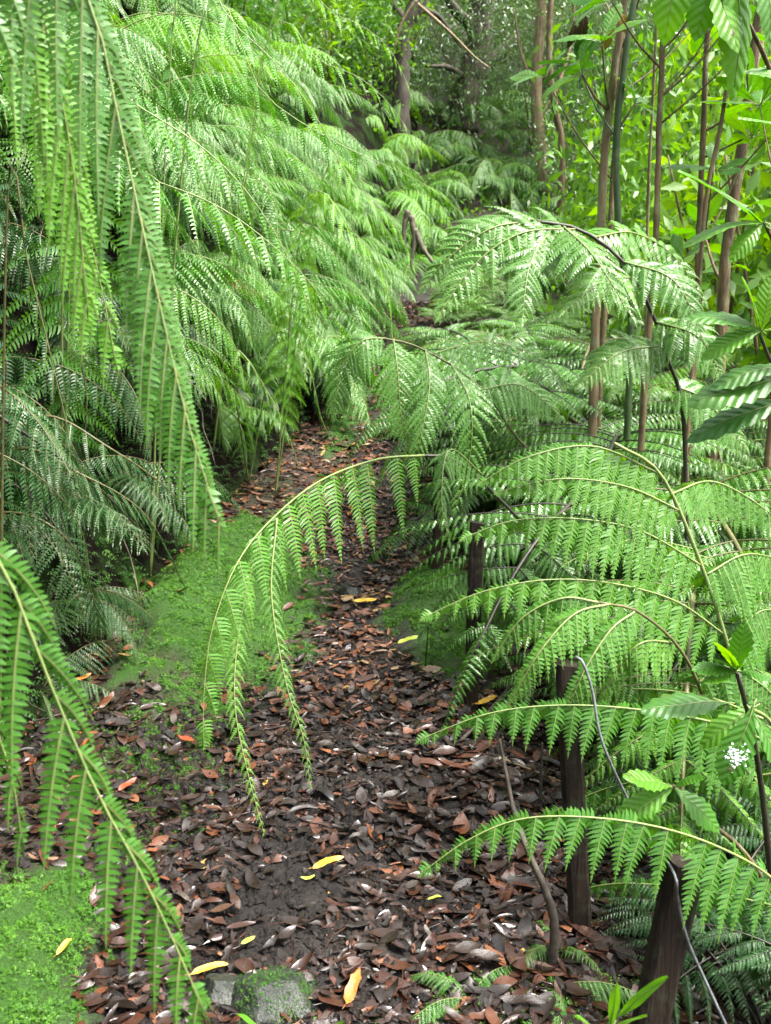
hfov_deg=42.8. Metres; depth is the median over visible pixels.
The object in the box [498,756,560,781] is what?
twig
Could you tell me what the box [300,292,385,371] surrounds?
fern
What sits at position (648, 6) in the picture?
shrub
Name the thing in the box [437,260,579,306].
fern
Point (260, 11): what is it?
fern
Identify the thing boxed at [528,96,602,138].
fern
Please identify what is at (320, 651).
fallen leaf
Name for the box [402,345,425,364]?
fern
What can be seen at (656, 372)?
fern
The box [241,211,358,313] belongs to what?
fern
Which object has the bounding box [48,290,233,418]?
fern
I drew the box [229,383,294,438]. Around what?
fern
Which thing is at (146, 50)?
fern
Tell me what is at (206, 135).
fern
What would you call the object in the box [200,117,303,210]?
fern
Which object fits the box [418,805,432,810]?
fallen leaf
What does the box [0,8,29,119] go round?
fern
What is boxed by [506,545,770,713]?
fern
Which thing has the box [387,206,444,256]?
fern
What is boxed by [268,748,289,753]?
fallen leaf
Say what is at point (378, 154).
fern
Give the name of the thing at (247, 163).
fern
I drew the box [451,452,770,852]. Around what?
fern
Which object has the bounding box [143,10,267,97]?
fern
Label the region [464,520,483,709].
post
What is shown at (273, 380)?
fern
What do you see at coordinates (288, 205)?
fern
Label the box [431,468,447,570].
post
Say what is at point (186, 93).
fern
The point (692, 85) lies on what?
shrub
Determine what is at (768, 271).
shrub
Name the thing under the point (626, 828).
fern
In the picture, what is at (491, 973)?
fern
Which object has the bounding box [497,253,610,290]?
fern
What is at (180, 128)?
fern
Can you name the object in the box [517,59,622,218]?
shrub
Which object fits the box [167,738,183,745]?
fallen leaf
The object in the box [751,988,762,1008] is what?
fern
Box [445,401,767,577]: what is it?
fern
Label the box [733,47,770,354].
shrub
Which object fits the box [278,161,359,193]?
fern
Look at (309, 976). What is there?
fallen leaf
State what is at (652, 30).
shrub
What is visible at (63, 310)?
fern
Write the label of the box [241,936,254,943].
fallen leaf
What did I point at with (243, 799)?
fallen leaf
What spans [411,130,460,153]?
fern
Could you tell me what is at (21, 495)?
fern
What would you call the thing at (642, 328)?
fern
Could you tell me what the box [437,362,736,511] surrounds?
fern
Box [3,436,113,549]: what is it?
fern
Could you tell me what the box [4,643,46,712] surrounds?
root
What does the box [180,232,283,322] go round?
fern
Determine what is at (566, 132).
fern
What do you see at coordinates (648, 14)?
shrub
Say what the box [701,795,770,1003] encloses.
fern
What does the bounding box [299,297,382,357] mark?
fern
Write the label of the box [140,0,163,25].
fern
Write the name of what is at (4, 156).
fern
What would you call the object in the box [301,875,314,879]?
fallen leaf
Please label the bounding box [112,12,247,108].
fern
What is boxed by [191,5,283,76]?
fern
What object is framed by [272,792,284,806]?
fallen leaf
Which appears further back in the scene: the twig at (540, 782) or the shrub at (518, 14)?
the shrub at (518, 14)
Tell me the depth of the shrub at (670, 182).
7.12 m
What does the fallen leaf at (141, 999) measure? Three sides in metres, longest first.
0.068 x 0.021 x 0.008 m
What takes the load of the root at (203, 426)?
hanging from the hillside
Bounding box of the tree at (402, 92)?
[388,0,466,165]
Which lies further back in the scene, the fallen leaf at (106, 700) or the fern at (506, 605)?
the fern at (506, 605)
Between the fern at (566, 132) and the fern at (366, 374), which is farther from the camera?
the fern at (566, 132)
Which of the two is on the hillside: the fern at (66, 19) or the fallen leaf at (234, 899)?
the fern at (66, 19)
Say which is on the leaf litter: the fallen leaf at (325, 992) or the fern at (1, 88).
the fallen leaf at (325, 992)
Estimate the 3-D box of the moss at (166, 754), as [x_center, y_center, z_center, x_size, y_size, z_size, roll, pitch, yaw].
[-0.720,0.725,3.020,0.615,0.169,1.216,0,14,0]
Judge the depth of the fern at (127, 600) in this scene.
3.80 m
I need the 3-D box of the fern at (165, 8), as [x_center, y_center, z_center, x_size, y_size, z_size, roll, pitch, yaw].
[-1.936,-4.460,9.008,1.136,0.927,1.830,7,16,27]
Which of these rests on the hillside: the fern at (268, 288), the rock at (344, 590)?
the fern at (268, 288)
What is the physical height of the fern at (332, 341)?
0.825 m
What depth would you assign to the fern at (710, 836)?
2.67 m
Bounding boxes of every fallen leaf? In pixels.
[55,938,71,955]
[77,673,90,679]
[87,681,103,688]
[99,691,113,707]
[108,751,128,762]
[118,777,136,789]
[120,765,137,769]
[125,974,148,983]
[133,992,149,1008]
[146,681,164,691]
[154,710,168,720]
[164,797,178,799]
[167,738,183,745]
[169,866,178,879]
[170,712,176,723]
[171,889,189,900]
[177,734,195,741]
[181,998,193,1014]
[189,961,227,974]
[198,804,221,810]
[204,784,212,791]
[206,903,239,911]
[214,824,233,830]
[226,881,235,894]
[230,893,240,909]
[239,796,246,804]
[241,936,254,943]
[263,690,281,697]
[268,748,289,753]
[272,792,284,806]
[278,767,291,771]
[296,971,317,980]
[298,651,306,661]
[300,685,315,691]
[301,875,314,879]
[306,1019,321,1023]
[308,700,314,712]
[308,856,343,868]
[314,649,325,652]
[314,740,337,744]
[315,848,335,855]
[318,988,335,995]
[339,958,366,983]
[342,967,361,1008]
[348,684,353,692]
[349,830,364,837]
[350,780,373,785]
[351,598,375,601]
[361,688,370,702]
[366,953,380,970]
[371,948,383,954]
[382,789,400,797]
[385,732,401,734]
[388,756,400,759]
[388,916,398,922]
[398,635,417,642]
[401,844,410,857]
[401,904,421,917]
[405,880,419,887]
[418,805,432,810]
[424,924,430,935]
[428,895,441,898]
[429,804,455,817]
[450,941,486,952]
[452,877,474,890]
[462,949,507,959]
[474,695,496,703]
[480,790,487,799]
[488,786,493,804]
[496,994,544,1003]
[508,767,518,775]
[509,940,518,964]
[515,793,538,802]
[522,907,533,915]
[522,928,541,937]
[533,920,546,941]
[554,979,561,1002]
[638,863,657,871]
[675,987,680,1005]
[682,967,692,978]
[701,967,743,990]
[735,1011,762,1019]
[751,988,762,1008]
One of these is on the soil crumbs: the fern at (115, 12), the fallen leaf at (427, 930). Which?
the fallen leaf at (427, 930)
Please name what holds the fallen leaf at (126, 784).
on the ground at (120, 674)
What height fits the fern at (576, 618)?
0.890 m
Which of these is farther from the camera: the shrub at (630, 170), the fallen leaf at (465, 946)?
the shrub at (630, 170)
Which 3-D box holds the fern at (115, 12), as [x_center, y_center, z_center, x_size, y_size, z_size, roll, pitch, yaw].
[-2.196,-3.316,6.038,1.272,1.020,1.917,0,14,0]
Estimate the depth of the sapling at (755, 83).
4.08 m
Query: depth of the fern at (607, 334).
8.83 m
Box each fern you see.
[0,0,228,578]
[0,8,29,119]
[0,10,172,244]
[0,18,179,127]
[0,36,237,235]
[0,39,355,580]
[0,66,203,260]
[0,108,180,257]
[0,164,80,752]
[0,165,60,270]
[0,185,102,362]
[0,212,21,256]
[0,356,141,523]
[0,414,228,645]
[0,420,101,510]
[0,444,88,571]
[0,541,212,1023]
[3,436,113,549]
[3,465,150,624]
[4,455,165,565]
[5,469,83,525]
[9,7,79,33]
[16,0,140,69]
[24,591,145,663]
[29,253,151,419]
[33,303,177,414]
[37,321,207,459]
[39,640,126,725]
[45,575,155,639]
[47,10,232,124]
[47,332,256,429]
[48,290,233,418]
[51,118,246,261]
[61,0,276,132]
[70,246,276,466]
[76,122,251,217]
[76,162,287,284]
[84,390,186,441]
[86,0,121,26]
[97,462,240,548]
[107,0,236,46]
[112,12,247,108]
[112,72,277,252]
[113,0,234,52]
[123,0,134,13]
[138,14,276,118]
[138,268,273,356]
[139,0,236,27]
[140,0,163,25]
[142,54,318,177]
[142,125,288,225]
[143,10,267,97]
[143,234,274,340]
[149,0,473,577]
[153,295,214,339]
[154,119,245,207]
[154,139,261,243]
[161,319,213,379]
[165,267,294,345]
[173,268,290,365]
[175,18,288,104]
[175,32,260,117]
[175,264,321,390]
[176,104,326,253]
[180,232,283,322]
[186,108,313,191]
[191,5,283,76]
[193,449,577,835]
[198,140,284,218]
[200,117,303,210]
[201,0,264,14]
[205,321,327,387]
[208,163,312,236]
[212,0,421,453]
[212,122,332,275]
[214,393,286,473]
[215,316,335,484]
[221,41,339,108]
[224,16,297,85]
[224,126,339,193]
[225,296,263,328]
[226,5,301,30]
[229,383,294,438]
[232,352,301,404]
[236,258,274,286]
[238,0,284,39]
[238,86,339,196]
[239,278,330,359]
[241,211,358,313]
[244,410,292,451]
[245,346,308,386]
[248,365,309,409]
[250,178,351,277]
[252,305,313,343]
[254,347,278,380]
[259,161,417,499]
[263,130,358,218]
[264,31,344,94]
[264,271,385,324]
[265,287,365,408]
[272,271,328,329]
[277,92,367,177]
[278,73,384,137]
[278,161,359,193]
[278,320,345,372]
[279,155,366,223]
[281,335,386,407]
[285,195,359,267]
[285,215,355,272]
[290,228,381,287]
[291,132,379,176]
[294,123,363,211]
[297,266,336,294]
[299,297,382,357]
[299,348,401,430]
[299,372,356,405]
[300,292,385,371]
[301,381,338,413]
[303,201,370,266]
[303,335,401,421]
[311,186,383,234]
[315,248,406,336]
[316,328,571,515]
[318,245,408,331]
[321,248,382,311]
[322,142,374,200]
[328,152,360,180]
[332,190,394,249]
[334,159,390,193]
[343,273,410,350]
[345,149,409,181]
[346,181,394,236]
[346,258,414,314]
[346,403,770,661]
[347,237,396,293]
[347,253,401,312]
[348,345,769,489]
[355,204,390,236]
[355,207,401,239]
[357,274,415,325]
[360,228,424,263]
[360,1007,460,1023]
[365,340,757,568]
[366,115,449,171]
[368,252,418,335]
[370,134,432,206]
[375,184,454,249]
[381,90,432,125]
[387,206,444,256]
[387,335,734,548]
[388,311,591,401]
[389,341,584,459]
[390,229,514,266]
[390,248,449,292]
[391,202,474,257]
[392,169,485,211]
[392,368,770,730]
[394,225,453,257]
[398,237,445,257]
[399,166,474,204]
[401,170,474,215]
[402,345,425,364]
[405,193,461,223]
[409,100,450,119]
[409,966,517,1023]
[410,138,452,163]
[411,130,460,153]
[412,144,478,175]
[413,129,513,164]
[415,685,770,834]
[416,177,535,211]
[417,306,507,328]
[418,206,749,632]
[418,807,770,993]
[419,441,770,860]
[420,275,529,312]
[420,332,485,344]
[420,334,687,418]
[421,311,585,345]
[421,365,755,539]
[422,449,770,859]
[427,268,575,324]
[427,295,559,332]
[428,90,553,122]
[430,103,502,129]
[431,410,763,568]
[433,144,512,176]
[435,370,678,447]
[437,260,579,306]
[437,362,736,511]
[438,153,570,201]
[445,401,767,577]
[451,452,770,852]
[453,413,770,865]
[455,324,613,345]
[455,431,770,667]
[457,162,537,200]
[460,211,558,249]
[461,152,551,193]
[464,491,510,534]
[465,173,557,217]
[465,292,639,334]
[469,317,687,371]
[469,501,627,560]
[479,239,584,283]
[480,111,556,133]
[483,175,565,215]
[484,464,770,683]
[485,267,571,298]
[485,336,765,511]
[490,502,563,577]
[491,129,567,156]
[491,594,770,887]
[492,598,526,613]
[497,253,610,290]
[498,251,643,291]
[503,549,552,598]
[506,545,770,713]
[515,295,569,318]
[519,918,601,974]
[520,338,767,488]
[521,158,594,196]
[526,138,600,168]
[526,274,572,295]
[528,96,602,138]
[532,170,595,210]
[533,208,643,237]
[535,551,770,785]
[537,197,606,233]
[548,981,635,1023]
[555,146,653,170]
[555,272,657,311]
[562,471,736,709]
[564,275,673,300]
[565,109,603,136]
[583,577,770,876]
[585,653,770,919]
[588,765,770,1023]
[591,861,770,1023]
[606,305,769,343]
[650,757,765,863]
[690,855,770,1014]
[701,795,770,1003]
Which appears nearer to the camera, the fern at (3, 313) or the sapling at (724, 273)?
the fern at (3, 313)
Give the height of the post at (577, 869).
0.830 m
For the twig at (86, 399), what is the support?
hanging from the hillside
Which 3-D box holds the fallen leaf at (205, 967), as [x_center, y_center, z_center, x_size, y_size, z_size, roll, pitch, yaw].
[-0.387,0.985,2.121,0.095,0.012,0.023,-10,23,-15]
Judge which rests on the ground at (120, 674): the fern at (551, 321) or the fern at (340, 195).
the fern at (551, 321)
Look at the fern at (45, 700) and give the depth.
3.30 m
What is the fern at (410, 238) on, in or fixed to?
on the ground at (120, 674)
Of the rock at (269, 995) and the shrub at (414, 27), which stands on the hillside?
the shrub at (414, 27)
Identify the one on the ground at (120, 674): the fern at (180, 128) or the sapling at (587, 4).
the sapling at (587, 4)
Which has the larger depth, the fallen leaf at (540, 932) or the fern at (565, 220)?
the fern at (565, 220)
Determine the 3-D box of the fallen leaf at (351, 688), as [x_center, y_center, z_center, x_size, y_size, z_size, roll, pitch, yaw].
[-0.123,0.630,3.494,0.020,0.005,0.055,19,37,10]
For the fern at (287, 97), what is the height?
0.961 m
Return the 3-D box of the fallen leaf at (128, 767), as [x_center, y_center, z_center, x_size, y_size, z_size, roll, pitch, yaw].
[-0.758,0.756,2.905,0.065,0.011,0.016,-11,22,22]
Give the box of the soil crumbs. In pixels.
[0,452,769,1023]
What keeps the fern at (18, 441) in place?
on the hillside
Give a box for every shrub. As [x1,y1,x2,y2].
[215,0,326,86]
[240,0,372,108]
[265,0,416,105]
[322,0,435,95]
[363,0,459,122]
[370,0,467,70]
[410,0,524,135]
[418,0,570,90]
[438,0,568,43]
[465,0,595,158]
[494,0,645,98]
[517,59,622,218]
[519,19,770,335]
[541,62,770,356]
[542,0,668,177]
[545,0,671,79]
[547,0,763,256]
[565,0,696,169]
[581,9,770,304]
[587,29,770,374]
[613,621,770,892]
[628,0,753,155]
[628,37,770,351]
[637,0,770,207]
[641,56,770,446]
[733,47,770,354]
[741,73,770,295]
[755,198,770,206]
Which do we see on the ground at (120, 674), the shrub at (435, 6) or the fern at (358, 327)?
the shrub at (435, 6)
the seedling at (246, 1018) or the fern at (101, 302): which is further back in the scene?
the fern at (101, 302)
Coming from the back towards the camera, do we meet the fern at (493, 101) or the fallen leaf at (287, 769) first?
the fern at (493, 101)
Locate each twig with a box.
[0,414,144,534]
[4,478,80,553]
[80,355,86,449]
[394,0,416,46]
[417,2,489,68]
[454,676,519,747]
[498,739,559,962]
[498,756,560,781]
[538,742,542,807]
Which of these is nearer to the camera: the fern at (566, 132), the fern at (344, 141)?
the fern at (344, 141)
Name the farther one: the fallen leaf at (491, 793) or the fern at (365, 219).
the fern at (365, 219)
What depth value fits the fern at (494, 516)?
3.35 m
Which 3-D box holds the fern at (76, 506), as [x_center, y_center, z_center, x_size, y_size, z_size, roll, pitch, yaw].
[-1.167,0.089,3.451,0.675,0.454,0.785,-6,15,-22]
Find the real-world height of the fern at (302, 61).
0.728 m
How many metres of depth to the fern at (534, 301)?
12.23 m
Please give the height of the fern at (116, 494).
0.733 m
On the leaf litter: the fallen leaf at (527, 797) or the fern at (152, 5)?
the fallen leaf at (527, 797)
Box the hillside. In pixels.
[0,0,419,774]
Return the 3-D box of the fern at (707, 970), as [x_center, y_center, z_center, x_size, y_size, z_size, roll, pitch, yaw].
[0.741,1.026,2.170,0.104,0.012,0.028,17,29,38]
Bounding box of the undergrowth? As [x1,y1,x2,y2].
[252,0,760,321]
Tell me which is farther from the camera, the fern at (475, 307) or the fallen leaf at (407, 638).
the fern at (475, 307)
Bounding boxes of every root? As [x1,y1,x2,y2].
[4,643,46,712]
[50,521,97,631]
[66,525,105,588]
[108,519,141,593]
[188,394,214,462]
[200,367,222,429]
[402,210,442,277]
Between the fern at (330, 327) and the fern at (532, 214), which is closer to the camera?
the fern at (330, 327)
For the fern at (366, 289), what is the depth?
9.69 m
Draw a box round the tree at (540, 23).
[451,0,643,201]
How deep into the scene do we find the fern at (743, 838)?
2.40 m
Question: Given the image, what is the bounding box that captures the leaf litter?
[0,300,770,1023]
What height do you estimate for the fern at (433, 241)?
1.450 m
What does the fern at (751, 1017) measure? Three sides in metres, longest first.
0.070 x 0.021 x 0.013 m
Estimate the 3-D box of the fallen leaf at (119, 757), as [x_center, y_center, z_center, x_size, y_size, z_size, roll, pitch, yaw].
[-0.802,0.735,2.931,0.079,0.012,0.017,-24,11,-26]
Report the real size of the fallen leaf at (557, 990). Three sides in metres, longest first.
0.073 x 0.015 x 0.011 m
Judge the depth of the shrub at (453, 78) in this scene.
17.68 m
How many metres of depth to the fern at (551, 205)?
15.11 m
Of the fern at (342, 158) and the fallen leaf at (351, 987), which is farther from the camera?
the fern at (342, 158)
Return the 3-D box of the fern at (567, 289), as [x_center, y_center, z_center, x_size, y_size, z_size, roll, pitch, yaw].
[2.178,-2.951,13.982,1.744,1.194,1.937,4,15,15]
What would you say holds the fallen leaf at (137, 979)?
on the leaf litter
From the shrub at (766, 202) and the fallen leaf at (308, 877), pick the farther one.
the shrub at (766, 202)
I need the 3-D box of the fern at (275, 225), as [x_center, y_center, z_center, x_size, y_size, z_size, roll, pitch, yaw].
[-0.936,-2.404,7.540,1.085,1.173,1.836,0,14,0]
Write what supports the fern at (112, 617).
on the hillside
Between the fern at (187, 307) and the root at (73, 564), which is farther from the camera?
the fern at (187, 307)
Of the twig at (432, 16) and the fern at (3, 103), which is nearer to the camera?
the fern at (3, 103)
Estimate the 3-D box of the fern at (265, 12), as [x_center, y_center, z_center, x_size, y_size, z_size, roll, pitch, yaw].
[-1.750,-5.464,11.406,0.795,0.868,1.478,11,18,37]
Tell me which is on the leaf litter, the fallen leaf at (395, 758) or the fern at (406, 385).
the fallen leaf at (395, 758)
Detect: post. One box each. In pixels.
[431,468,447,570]
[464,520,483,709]
[555,659,591,932]
[631,852,703,1023]
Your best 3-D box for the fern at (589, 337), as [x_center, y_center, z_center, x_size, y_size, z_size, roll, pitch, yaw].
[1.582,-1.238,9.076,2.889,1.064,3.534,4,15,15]
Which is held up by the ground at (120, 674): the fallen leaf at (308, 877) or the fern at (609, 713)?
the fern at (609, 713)
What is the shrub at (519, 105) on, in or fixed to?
on the ground at (120, 674)
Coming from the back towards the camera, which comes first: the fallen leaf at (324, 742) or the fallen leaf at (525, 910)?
the fallen leaf at (324, 742)
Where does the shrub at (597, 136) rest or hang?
on the ground at (120, 674)
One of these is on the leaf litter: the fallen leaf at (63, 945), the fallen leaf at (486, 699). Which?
the fallen leaf at (486, 699)
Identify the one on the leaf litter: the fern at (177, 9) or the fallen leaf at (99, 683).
the fallen leaf at (99, 683)
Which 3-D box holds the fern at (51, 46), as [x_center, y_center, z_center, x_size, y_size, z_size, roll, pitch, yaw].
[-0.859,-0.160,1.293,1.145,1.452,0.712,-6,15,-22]
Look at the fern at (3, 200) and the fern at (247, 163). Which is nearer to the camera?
the fern at (3, 200)
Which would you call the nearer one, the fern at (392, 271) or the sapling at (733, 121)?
the sapling at (733, 121)
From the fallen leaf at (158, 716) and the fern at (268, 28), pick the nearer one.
the fallen leaf at (158, 716)
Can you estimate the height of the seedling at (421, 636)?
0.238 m
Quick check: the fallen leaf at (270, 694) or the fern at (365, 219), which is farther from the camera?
the fern at (365, 219)
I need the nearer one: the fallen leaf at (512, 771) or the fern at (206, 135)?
the fallen leaf at (512, 771)
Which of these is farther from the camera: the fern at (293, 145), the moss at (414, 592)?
the fern at (293, 145)
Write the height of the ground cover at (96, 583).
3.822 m
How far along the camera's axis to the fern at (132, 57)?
6.49 m
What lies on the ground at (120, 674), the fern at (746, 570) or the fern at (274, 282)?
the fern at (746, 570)
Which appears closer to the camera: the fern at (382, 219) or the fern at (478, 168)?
the fern at (382, 219)
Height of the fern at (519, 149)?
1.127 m
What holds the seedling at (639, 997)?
on the ground at (120, 674)
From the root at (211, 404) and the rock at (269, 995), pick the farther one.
the root at (211, 404)
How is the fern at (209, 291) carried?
on the hillside
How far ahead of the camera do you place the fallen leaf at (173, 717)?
3.18 m
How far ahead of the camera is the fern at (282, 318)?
6.90 m
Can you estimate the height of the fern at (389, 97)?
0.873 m
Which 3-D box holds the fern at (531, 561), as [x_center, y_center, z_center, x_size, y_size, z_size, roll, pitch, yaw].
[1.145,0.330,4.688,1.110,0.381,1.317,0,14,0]
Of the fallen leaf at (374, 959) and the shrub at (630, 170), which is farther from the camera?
the shrub at (630, 170)
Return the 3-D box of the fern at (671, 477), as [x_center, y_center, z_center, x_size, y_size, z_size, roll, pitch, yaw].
[1.234,-0.156,5.830,2.790,0.926,3.542,10,17,35]
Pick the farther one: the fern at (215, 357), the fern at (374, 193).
the fern at (374, 193)
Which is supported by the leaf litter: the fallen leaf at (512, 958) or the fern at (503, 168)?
the fallen leaf at (512, 958)
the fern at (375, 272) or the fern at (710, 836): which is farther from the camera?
the fern at (375, 272)
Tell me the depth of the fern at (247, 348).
6.25 m
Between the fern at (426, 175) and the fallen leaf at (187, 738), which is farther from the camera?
the fern at (426, 175)
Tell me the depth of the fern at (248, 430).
6.23 m
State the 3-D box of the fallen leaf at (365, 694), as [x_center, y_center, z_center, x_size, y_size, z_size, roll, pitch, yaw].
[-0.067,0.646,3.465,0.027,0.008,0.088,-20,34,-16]
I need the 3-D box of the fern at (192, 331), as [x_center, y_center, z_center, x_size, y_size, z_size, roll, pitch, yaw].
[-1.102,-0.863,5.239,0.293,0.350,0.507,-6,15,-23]
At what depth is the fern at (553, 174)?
16.51 m
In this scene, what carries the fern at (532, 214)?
on the ground at (120, 674)
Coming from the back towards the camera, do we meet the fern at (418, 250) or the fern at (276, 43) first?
the fern at (418, 250)
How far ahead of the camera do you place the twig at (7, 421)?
3.03 m
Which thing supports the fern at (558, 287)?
on the ground at (120, 674)
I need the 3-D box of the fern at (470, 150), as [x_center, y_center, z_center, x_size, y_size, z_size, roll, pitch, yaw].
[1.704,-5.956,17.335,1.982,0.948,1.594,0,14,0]
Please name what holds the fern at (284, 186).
on the hillside
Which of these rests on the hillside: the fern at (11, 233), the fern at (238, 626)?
the fern at (11, 233)
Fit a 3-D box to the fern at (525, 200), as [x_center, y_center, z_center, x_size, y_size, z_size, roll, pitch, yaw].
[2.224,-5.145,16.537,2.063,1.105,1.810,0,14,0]
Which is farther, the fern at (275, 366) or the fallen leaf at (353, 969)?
the fern at (275, 366)
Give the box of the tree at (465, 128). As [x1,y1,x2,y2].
[396,0,645,132]
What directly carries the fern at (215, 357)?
on the hillside
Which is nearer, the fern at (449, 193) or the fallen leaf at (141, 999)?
the fallen leaf at (141, 999)
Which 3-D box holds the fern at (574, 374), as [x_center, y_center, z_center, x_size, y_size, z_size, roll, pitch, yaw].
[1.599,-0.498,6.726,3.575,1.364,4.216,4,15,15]
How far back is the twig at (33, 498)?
3.10 m
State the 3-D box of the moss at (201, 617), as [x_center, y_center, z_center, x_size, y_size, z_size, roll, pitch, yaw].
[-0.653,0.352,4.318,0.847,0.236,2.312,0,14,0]
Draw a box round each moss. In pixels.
[0,856,115,1023]
[31,657,251,876]
[115,509,332,724]
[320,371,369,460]
[381,563,511,679]
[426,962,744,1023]
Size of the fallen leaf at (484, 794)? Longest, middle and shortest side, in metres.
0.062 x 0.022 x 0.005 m
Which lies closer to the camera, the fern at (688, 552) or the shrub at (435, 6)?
the fern at (688, 552)
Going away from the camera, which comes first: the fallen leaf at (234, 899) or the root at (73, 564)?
the fallen leaf at (234, 899)
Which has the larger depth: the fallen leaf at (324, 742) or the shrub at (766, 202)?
the shrub at (766, 202)
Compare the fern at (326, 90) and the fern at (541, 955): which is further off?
the fern at (326, 90)
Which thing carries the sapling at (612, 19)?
on the ground at (120, 674)
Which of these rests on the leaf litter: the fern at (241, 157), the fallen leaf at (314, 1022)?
the fallen leaf at (314, 1022)
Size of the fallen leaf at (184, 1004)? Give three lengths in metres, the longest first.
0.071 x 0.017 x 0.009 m
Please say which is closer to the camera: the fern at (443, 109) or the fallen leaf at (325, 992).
the fallen leaf at (325, 992)
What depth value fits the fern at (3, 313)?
2.50 m
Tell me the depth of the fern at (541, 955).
2.19 m
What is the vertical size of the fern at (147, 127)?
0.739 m
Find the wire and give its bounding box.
[572,656,726,1023]
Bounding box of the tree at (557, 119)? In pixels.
[545,0,628,230]
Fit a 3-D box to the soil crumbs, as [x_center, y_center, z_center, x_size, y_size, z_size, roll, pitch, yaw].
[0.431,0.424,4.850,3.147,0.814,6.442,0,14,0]
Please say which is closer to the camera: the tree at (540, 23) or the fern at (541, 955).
the fern at (541, 955)
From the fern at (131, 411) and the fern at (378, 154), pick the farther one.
the fern at (378, 154)
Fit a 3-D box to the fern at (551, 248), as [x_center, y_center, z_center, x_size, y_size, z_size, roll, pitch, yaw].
[0.685,-0.033,3.133,1.080,1.809,0.589,-9,17,-32]
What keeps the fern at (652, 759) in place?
on the ground at (120, 674)
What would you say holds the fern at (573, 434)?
on the ground at (120, 674)
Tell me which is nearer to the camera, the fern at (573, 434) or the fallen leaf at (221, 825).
the fallen leaf at (221, 825)
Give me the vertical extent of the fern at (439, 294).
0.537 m
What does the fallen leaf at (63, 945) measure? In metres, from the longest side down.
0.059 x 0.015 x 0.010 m
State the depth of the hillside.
4.81 m
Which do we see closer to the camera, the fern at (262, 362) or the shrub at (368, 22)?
the fern at (262, 362)
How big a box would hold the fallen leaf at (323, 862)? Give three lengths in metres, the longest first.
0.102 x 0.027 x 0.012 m
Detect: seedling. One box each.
[237,1014,344,1023]
[417,618,444,666]
[574,976,667,1023]
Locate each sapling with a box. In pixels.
[510,0,718,427]
[535,0,636,479]
[541,0,668,591]
[569,0,765,482]
[637,23,717,447]
[652,0,770,442]
[658,28,768,481]
[669,2,764,480]
[680,90,770,486]
[698,63,770,538]
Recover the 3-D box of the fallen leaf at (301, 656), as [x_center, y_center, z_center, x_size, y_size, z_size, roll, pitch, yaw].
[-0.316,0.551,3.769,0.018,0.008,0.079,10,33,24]
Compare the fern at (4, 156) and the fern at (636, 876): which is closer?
the fern at (636, 876)
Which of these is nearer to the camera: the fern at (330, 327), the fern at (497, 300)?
the fern at (330, 327)
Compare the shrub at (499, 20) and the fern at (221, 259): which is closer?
the fern at (221, 259)
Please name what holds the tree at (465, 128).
on the ground at (120, 674)
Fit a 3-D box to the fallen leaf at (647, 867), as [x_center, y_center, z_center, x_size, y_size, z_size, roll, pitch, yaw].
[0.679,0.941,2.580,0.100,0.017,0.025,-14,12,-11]
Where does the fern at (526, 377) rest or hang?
on the ground at (120, 674)
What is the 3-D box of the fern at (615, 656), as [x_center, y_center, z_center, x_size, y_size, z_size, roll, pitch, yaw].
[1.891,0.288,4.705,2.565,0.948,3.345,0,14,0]
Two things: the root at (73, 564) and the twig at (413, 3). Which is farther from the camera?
the twig at (413, 3)
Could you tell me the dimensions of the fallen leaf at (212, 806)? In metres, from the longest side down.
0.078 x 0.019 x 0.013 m
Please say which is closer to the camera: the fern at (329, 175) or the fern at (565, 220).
the fern at (329, 175)
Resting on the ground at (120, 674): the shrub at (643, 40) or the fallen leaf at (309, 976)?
the shrub at (643, 40)
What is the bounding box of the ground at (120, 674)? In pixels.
[0,0,770,1023]
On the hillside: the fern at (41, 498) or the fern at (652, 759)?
the fern at (41, 498)
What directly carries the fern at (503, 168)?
on the ground at (120, 674)
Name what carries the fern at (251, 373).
on the hillside
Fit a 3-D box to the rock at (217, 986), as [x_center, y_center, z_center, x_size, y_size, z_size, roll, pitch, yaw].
[-0.339,1.022,2.074,0.113,0.099,0.111,9,17,33]
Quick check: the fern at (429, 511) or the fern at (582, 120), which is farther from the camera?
the fern at (582, 120)
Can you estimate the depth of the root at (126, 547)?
4.25 m
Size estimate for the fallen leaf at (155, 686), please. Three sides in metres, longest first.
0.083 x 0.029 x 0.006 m
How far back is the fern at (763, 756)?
2.62 m
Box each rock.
[199,973,239,1008]
[231,964,315,1023]
[339,586,363,598]
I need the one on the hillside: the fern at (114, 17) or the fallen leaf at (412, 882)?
the fern at (114, 17)
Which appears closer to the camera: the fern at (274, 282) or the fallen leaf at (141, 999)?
the fallen leaf at (141, 999)
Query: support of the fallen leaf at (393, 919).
on the soil crumbs
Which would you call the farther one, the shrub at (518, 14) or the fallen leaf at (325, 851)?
the shrub at (518, 14)
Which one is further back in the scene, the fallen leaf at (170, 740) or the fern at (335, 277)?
the fern at (335, 277)
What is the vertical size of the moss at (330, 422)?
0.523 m
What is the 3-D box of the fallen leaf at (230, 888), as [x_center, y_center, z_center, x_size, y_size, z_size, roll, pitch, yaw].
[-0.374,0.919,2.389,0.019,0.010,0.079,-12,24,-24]
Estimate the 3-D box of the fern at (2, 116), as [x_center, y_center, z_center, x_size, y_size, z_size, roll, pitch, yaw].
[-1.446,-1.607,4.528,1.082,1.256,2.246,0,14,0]
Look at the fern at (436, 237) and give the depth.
14.42 m

